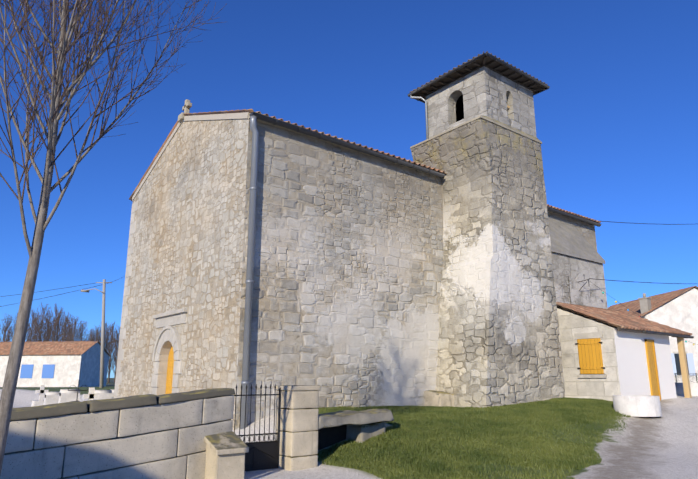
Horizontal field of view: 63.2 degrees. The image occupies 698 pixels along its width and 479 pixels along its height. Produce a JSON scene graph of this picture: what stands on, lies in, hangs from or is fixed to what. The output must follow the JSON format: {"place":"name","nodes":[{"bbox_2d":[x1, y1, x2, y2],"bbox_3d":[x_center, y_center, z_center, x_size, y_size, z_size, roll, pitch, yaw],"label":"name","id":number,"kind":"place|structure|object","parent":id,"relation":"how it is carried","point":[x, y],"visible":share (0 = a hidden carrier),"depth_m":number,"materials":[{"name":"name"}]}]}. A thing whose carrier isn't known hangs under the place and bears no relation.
{"place":"outdoors","nodes":[
{"label":"outdoors","id":0,"kind":"place"},
{"bbox_2d":[0,378,697,478],"bbox_3d":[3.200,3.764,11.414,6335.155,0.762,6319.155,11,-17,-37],"label":"ground","id":1,"kind":"structure","parent":0,"point":[664,445],"depth_m":10.41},
{"bbox_2d":[0,313,14,341],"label":"poplar tree","id":2,"kind":"object","parent":1,"relation":"on","point":[8,320],"visible":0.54,"depth_m":176.77,"materials":[{"name":"brown plant"}]},
{"bbox_2d":[2,313,32,341],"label":"poplar tree","id":3,"kind":"object","parent":1,"relation":"on","point":[9,336],"visible":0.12,"depth_m":154.63,"materials":[{"name":"brown plant"}]},
{"bbox_2d":[12,310,45,341],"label":"poplar tree","id":4,"kind":"object","parent":1,"relation":"on","point":[29,329],"visible":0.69,"depth_m":156.08,"materials":[{"name":"brown plant"}]},
{"bbox_2d":[25,315,46,341],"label":"poplar tree","id":5,"kind":"object","parent":1,"relation":"on","point":[34,330],"visible":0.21,"depth_m":197.60,"materials":[{"name":"brown plant"}]},
{"bbox_2d":[31,303,56,340],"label":"poplar tree","id":6,"kind":"object","parent":1,"relation":"on","point":[39,330],"visible":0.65,"depth_m":166.38,"materials":[{"name":"brown plant"}]},
{"bbox_2d":[32,313,56,340],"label":"poplar tree","id":7,"kind":"object","parent":1,"relation":"on","point":[47,326],"visible":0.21,"depth_m":207.53,"materials":[{"name":"brown plant"}]},
{"bbox_2d":[34,304,70,340],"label":"poplar tree","id":8,"kind":"object","parent":1,"relation":"on","point":[54,324],"visible":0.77,"depth_m":160.63,"materials":[{"name":"brown plant"}]},
{"bbox_2d":[0,342,108,386],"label":"house walls","id":9,"kind":"structure","parent":1,"relation":"on","point":[73,370],"depth_m":82.14,"materials":[{"name":"white paint"}]},
{"bbox_2d":[20,364,54,377],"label":"window shutters","id":10,"kind":"object","parent":9,"relation":"attached to","point":[27,370],"visible":0.5,"depth_m":81.97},
{"bbox_2d":[0,341,97,354],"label":"house roof","id":11,"kind":"structure","parent":9,"relation":"on","point":[56,348],"depth_m":84.47,"materials":[{"name":"tile"}]},
{"bbox_2d":[33,341,110,356],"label":"house roof","id":12,"kind":"structure","parent":9,"relation":"attached to","point":[108,354],"depth_m":87.84,"materials":[{"name":"tile"}]},
{"bbox_2d":[43,309,72,340],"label":"poplar tree","id":13,"kind":"object","parent":1,"relation":"on","point":[58,326],"visible":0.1,"depth_m":191.64,"materials":[{"name":"brown plant"}]},
{"bbox_2d":[45,311,78,340],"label":"poplar tree","id":14,"kind":"object","parent":1,"relation":"on","point":[65,323],"visible":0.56,"depth_m":171.63,"materials":[{"name":"brown plant"}]},
{"bbox_2d":[59,315,79,340],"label":"poplar tree","id":15,"kind":"object","parent":1,"relation":"on","point":[70,327],"visible":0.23,"depth_m":202.21,"materials":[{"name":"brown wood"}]},
{"bbox_2d":[31,385,113,406],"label":"gravestones","id":16,"kind":"object","parent":1,"relation":"on","point":[63,395],"visible":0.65,"depth_m":20.16,"materials":[{"name":"grey stone"}]},
{"bbox_2d":[59,316,89,340],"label":"poplar tree","id":17,"kind":"object","parent":1,"relation":"on","point":[74,329],"visible":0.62,"depth_m":155.43,"materials":[{"name":"brown plant"}]},
{"bbox_2d":[68,380,87,400],"bbox_3d":[-8.247,4.889,17.184,0.560,1.250,0.027,11,-17,-37],"label":"iron grave cross","id":18,"kind":"object","parent":1,"relation":"on","point":[78,389],"visible":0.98,"depth_m":17.25,"materials":[{"name":"grey metal"}]},
{"bbox_2d":[66,321,95,340],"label":"poplar tree","id":19,"kind":"object","parent":1,"relation":"on","point":[83,327],"visible":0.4,"depth_m":176.15,"materials":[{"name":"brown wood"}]},
{"bbox_2d":[82,328,100,340],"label":"poplar tree","id":20,"kind":"object","parent":1,"relation":"on","point":[91,334],"visible":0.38,"depth_m":144.37,"materials":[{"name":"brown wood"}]},
{"bbox_2d":[81,279,111,387],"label":"utility pole","id":21,"kind":"object","parent":1,"relation":"on","point":[104,282],"visible":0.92,"depth_m":42.31,"materials":[{"name":"concrete"}]},
{"bbox_2d":[0,218,683,306],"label":"overhead wires","id":22,"kind":"object","parent":21,"relation":"attached to","point":[571,218],"visible":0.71,"depth_m":26.50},
{"bbox_2d":[87,325,106,341],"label":"poplar tree","id":23,"kind":"object","parent":1,"relation":"on","point":[97,328],"visible":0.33,"depth_m":180.98,"materials":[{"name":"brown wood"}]},
{"bbox_2d":[91,321,115,350],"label":"poplar tree","id":24,"kind":"object","parent":1,"relation":"on","point":[105,335],"visible":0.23,"depth_m":154.96,"materials":[{"name":"brown plant"}]},
{"bbox_2d":[100,325,115,371],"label":"poplar tree","id":25,"kind":"object","parent":1,"relation":"on","point":[107,338],"visible":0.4,"depth_m":185.53,"materials":[{"name":"brown plant"}]},
{"bbox_2d":[100,322,119,382],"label":"poplar tree","id":26,"kind":"object","parent":1,"relation":"on","point":[111,329],"visible":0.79,"depth_m":148.57,"materials":[{"name":"brown wood"}]},
{"bbox_2d":[0,0,222,475],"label":"young tree","id":27,"kind":"object","parent":1,"relation":"on","point":[42,59],"depth_m":4.61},
{"bbox_2d":[105,326,119,381],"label":"poplar tree","id":28,"kind":"object","parent":1,"relation":"on","point":[117,346],"visible":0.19,"depth_m":172.56,"materials":[{"name":"brown wood"}]},
{"bbox_2d":[0,395,233,478],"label":"yard wall blocks","id":29,"kind":"structure","parent":1,"relation":"on","point":[50,459],"depth_m":6.62,"materials":[{"name":"grey stone"}]},
{"bbox_2d":[10,388,234,420],"bbox_3d":[-7.608,1.593,3.259,15.193,1.273,0.790,10,-17,-36],"label":"wall coping","id":30,"kind":"object","parent":29,"relation":"on","point":[44,411],"visible":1,"depth_m":6.62,"materials":[{"name":"grey stone"}]},
{"bbox_2d":[5,419,229,478],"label":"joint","id":31,"kind":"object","parent":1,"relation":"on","point":[112,438],"depth_m":6.61,"materials":[{"name":"grey concrete"}]},
{"bbox_2d":[204,431,248,478],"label":"stone pillar","id":32,"kind":"structure","parent":1,"relation":"on","point":[225,454],"depth_m":7.26,"materials":[{"name":"beige stone"}]},
{"bbox_2d":[275,385,320,470],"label":"gate pillar","id":33,"kind":"structure","parent":1,"relation":"on","point":[298,433],"depth_m":8.32,"materials":[{"name":"beige stone"}]},
{"bbox_2d":[230,384,280,467],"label":"metal gate","id":34,"kind":"structure","parent":33,"relation":"attached to","point":[254,434],"depth_m":8.25,"materials":[{"name":"grey metal"}]},
{"bbox_2d":[245,442,277,471],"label":"gate panel","id":35,"kind":"structure","parent":34,"relation":"attached to","point":[260,456],"depth_m":8.15,"materials":[{"name":"black metal"}]},
{"bbox_2d":[318,408,393,442],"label":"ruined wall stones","id":36,"kind":"object","parent":1,"relation":"on","point":[364,425],"visible":0.54,"depth_m":9.42,"materials":[{"name":"grey stone"}]},
{"bbox_2d":[317,425,346,449],"bbox_3d":[-0.476,3.450,9.424,1.255,0.770,0.140,11,-17,-37],"label":"gate panel","id":37,"kind":"object","parent":36,"relation":"in","point":[328,436],"visible":0.14,"depth_m":9.51,"materials":[{"name":"black metal"}]},
{"bbox_2d":[118,117,596,429],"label":"nave walls","id":38,"kind":"structure","parent":1,"relation":"on","point":[348,259],"depth_m":14.76,"materials":[{"name":"beige stone"}]},
{"bbox_2d":[114,200,137,397],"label":"facade quoins","id":39,"kind":"object","parent":38,"relation":"attached to","point":[120,357],"visible":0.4,"depth_m":19.11,"materials":[{"name":"stone"}]},
{"bbox_2d":[129,120,178,200],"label":"roof verge tiles","id":40,"kind":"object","parent":38,"relation":"on","point":[156,156],"depth_m":18.83,"materials":[{"name":"tile"}]},
{"bbox_2d":[151,308,187,394],"bbox_3d":[-4.861,3.526,15.468,0.410,3.074,2.240,11,-17,-37],"label":"door surround","id":41,"kind":"object","parent":38,"relation":"attached to","point":[168,336],"visible":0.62,"depth_m":15.73,"materials":[{"name":"stone"}]},
{"bbox_2d":[165,347,175,393],"bbox_3d":[-4.755,3.945,15.452,0.060,2.265,1.070,11,-17,-37],"label":"church door","id":42,"kind":"structure","parent":41,"relation":"attached to","point":[170,366],"depth_m":15.74,"materials":[{"name":"paint"}]},
{"bbox_2d":[178,99,191,121],"bbox_3d":[-4.997,-3.956,17.443,0.400,0.720,0.440,11,-17,-37],"label":"gable cross","id":43,"kind":"object","parent":38,"relation":"on","point":[187,106],"visible":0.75,"depth_m":17.35,"materials":[{"name":"beige stone"}]},
{"bbox_2d":[132,112,248,200],"bbox_3d":[-4.986,-2.941,17.206,0.250,1.661,8.520,11,-17,-37],"label":"gable coping","id":44,"kind":"object","parent":38,"relation":"on","point":[244,115],"visible":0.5,"depth_m":16.54,"materials":[{"name":"beige stone"}]},
{"bbox_2d":[240,115,258,428],"bbox_3d":[-2.265,0.665,12.774,0.313,7.370,0.184,28,-30,-62],"label":"downspout","id":45,"kind":"object","parent":38,"relation":"attached to","point":[249,281],"visible":0.96,"depth_m":12.76,"materials":[{"name":"grey metal"}]},
{"bbox_2d":[249,111,444,177],"bbox_3d":[0.279,-2.472,15.542,6.670,0.148,0.200,11,-17,-37],"label":"nave gutter","id":46,"kind":"object","parent":38,"relation":"attached to","point":[274,121],"visible":1,"depth_m":15.11,"materials":[{"name":"metal"}]},
{"bbox_2d":[184,109,600,222],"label":"church roof","id":47,"kind":"structure","parent":38,"relation":"on","point":[309,128],"depth_m":15.92,"materials":[{"name":"tile"}]},
{"bbox_2d":[249,113,594,225],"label":"roof tiles","id":48,"kind":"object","parent":38,"relation":"attached to","point":[339,145],"depth_m":14.99,"materials":[{"name":"orange tile"}]},
{"bbox_2d":[547,206,600,226],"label":"tiles","id":49,"kind":"object","parent":38,"relation":"attached to","point":[553,210],"visible":0.48,"depth_m":21.91,"materials":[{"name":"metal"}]},
{"bbox_2d":[424,390,453,406],"bbox_3d":[2.547,4.498,15.355,0.832,0.801,0.832,11,-17,-37],"label":"fallen block","id":50,"kind":"object","parent":1,"relation":"on","point":[437,398],"depth_m":15.15,"materials":[{"name":"stone"}]},
{"bbox_2d":[315,397,630,478],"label":"grass","id":51,"kind":"structure","parent":1,"relation":"on","point":[466,428],"depth_m":9.61,"materials":[{"name":"green plant"}]},
{"bbox_2d":[411,118,564,407],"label":"tower","id":52,"kind":"structure","parent":1,"relation":"on","point":[499,340],"depth_m":16.24,"materials":[{"name":"stone"}]},
{"bbox_2d":[410,115,541,148],"bbox_3d":[4.107,-3.157,18.484,3.080,0.240,2.930,11,-17,-37],"label":"tower string course","id":53,"kind":"object","parent":52,"relation":"attached to","point":[508,127],"visible":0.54,"depth_m":17.38,"materials":[{"name":"beige stone"}]},
{"bbox_2d":[425,66,536,137],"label":"belfry wall","id":54,"kind":"structure","parent":52,"relation":"on","point":[484,91],"depth_m":17.97,"materials":[{"name":"beige stone"}]},
{"bbox_2d":[410,95,428,139],"bbox_3d":[2.329,-3.736,18.791,0.155,2.370,0.578,50,-51,-72],"label":"drainpipe","id":55,"kind":"object","parent":54,"relation":"attached to","point":[426,109],"visible":0.79,"depth_m":18.88,"materials":[{"name":"grey metal"}]},
{"bbox_2d":[408,53,485,95],"bbox_3d":[3.037,-5.183,18.006,0.120,0.071,3.250,11,-17,-37],"label":"tower gutter","id":56,"kind":"object","parent":54,"relation":"attached to","point":[449,73],"visible":0.94,"depth_m":17.84,"materials":[{"name":"metal"}]},
{"bbox_2d":[410,51,483,92],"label":"tower roof","id":57,"kind":"structure","parent":54,"relation":"on","point":[444,73],"depth_m":18.05,"materials":[{"name":"tile"}]},
{"bbox_2d":[412,55,544,99],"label":"tower rafters","id":58,"kind":"object","parent":54,"relation":"on","point":[470,70],"visible":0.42,"depth_m":18.05,"materials":[{"name":"brown wood"}]},
{"bbox_2d":[415,56,543,94],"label":"tower roof deck","id":59,"kind":"structure","parent":58,"relation":"on","point":[464,71],"depth_m":18.01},
{"bbox_2d":[486,51,546,84],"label":"tower roof","id":60,"kind":"structure","parent":54,"relation":"on","point":[519,69],"depth_m":17.88,"materials":[{"name":"tile"}]},
{"bbox_2d":[486,52,549,88],"bbox_3d":[5.320,-5.246,17.750,3.250,0.071,0.120,11,-17,-37],"label":"tower gutter","id":61,"kind":"object","parent":54,"relation":"attached to","point":[516,70],"visible":0.92,"depth_m":17.64,"materials":[{"name":"metal"}]},
{"bbox_2d":[551,252,607,308],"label":"chapel walls","id":62,"kind":"structure","parent":1,"relation":"on","point":[576,271],"depth_m":19.87,"materials":[{"name":"grey paint"}]},
{"bbox_2d":[548,219,604,263],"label":"chapel slab roof","id":63,"kind":"structure","parent":62,"relation":"on","point":[565,239],"depth_m":20.75,"materials":[{"name":"grey stone"}]},
{"bbox_2d":[557,307,676,400],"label":"annex walls","id":64,"kind":"structure","parent":1,"relation":"on","point":[624,358],"depth_m":17.07,"materials":[{"name":"white paint"}]},
{"bbox_2d":[575,338,604,373],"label":"window shutters","id":65,"kind":"object","parent":64,"relation":"attached to","point":[590,356],"depth_m":16.86,"materials":[{"name":"yellow wood"}]},
{"bbox_2d":[574,332,606,377],"bbox_3d":[7.176,3.444,16.891,0.070,1.320,0.880,11,-17,-37],"label":"window frame","id":66,"kind":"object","parent":64,"relation":"attached to","point":[588,335],"depth_m":16.89,"materials":[{"name":"grey stone"}]},
{"bbox_2d":[556,302,691,337],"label":"annex roof","id":67,"kind":"structure","parent":64,"relation":"on","point":[616,318],"depth_m":18.15,"materials":[{"name":"brown tile"}]},
{"bbox_2d":[642,330,693,338],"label":"roof beam","id":68,"kind":"structure","parent":67,"relation":"attached to","point":[668,334],"depth_m":17.82,"materials":[{"name":"wood"}]},
{"bbox_2d":[644,339,660,399],"bbox_3d":[9.353,4.122,17.437,0.540,2.060,0.060,11,-17,-37],"label":"annex door","id":69,"kind":"structure","parent":64,"relation":"in","point":[652,367],"depth_m":17.45,"materials":[{"name":"yellow wood"}]},
{"bbox_2d":[612,395,661,416],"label":"curved wall","id":70,"kind":"structure","parent":1,"relation":"on","point":[640,405],"depth_m":13.46,"materials":[{"name":"concrete"}]},
{"bbox_2d":[641,288,697,382],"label":"house walls","id":71,"kind":"structure","parent":1,"relation":"on","point":[680,312],"depth_m":44.10,"materials":[{"name":"white paint"}]},
{"bbox_2d":[608,286,694,316],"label":"house roof","id":72,"kind":"structure","parent":71,"relation":"attached to","point":[658,301],"depth_m":47.07,"materials":[{"name":"tile"}]},
{"bbox_2d":[638,293,651,313],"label":"house chimney","id":73,"kind":"object","parent":72,"relation":"on","point":[645,303],"visible":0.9,"depth_m":44.63,"materials":[{"name":"grey concrete"}]},
{"bbox_2d":[674,354,688,374],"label":"house windows","id":74,"kind":"structure","parent":71,"relation":"in","point":[677,363],"depth_m":43.26,"materials":[{"name":"glass"}]},
{"bbox_2d":[671,353,695,375],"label":"window shutters","id":75,"kind":"object","parent":71,"relation":"attached to","point":[690,361],"visible":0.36,"depth_m":43.27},
{"bbox_2d":[677,337,691,397],"bbox_3d":[10.987,4.364,18.554,0.160,2.320,0.160,11,-17,-37],"label":"wooden post","id":76,"kind":"object","parent":1,"relation":"on","point":[684,368],"visible":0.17,"depth_m":18.54,"materials":[{"name":"wood"}]},
{"bbox_2d":[0,0,697,377],"label":"sky","id":77,"kind":"structure","parent":0,"point":[616,122],"materials":[{"name":"blue"}]},
{"bbox_2d":[675,383,697,395],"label":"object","id":78,"kind":"object","parent":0,"point":[680,389],"visible":0.62,"depth_m":19.30,"materials":[{"name":"concrete"}]},
{"bbox_2d":[674,373,697,382],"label":"wire fence","id":79,"kind":"object","parent":78,"relation":"on","point":[689,379],"visible":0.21,"depth_m":24.24,"materials":[{"name":"grey metal"}]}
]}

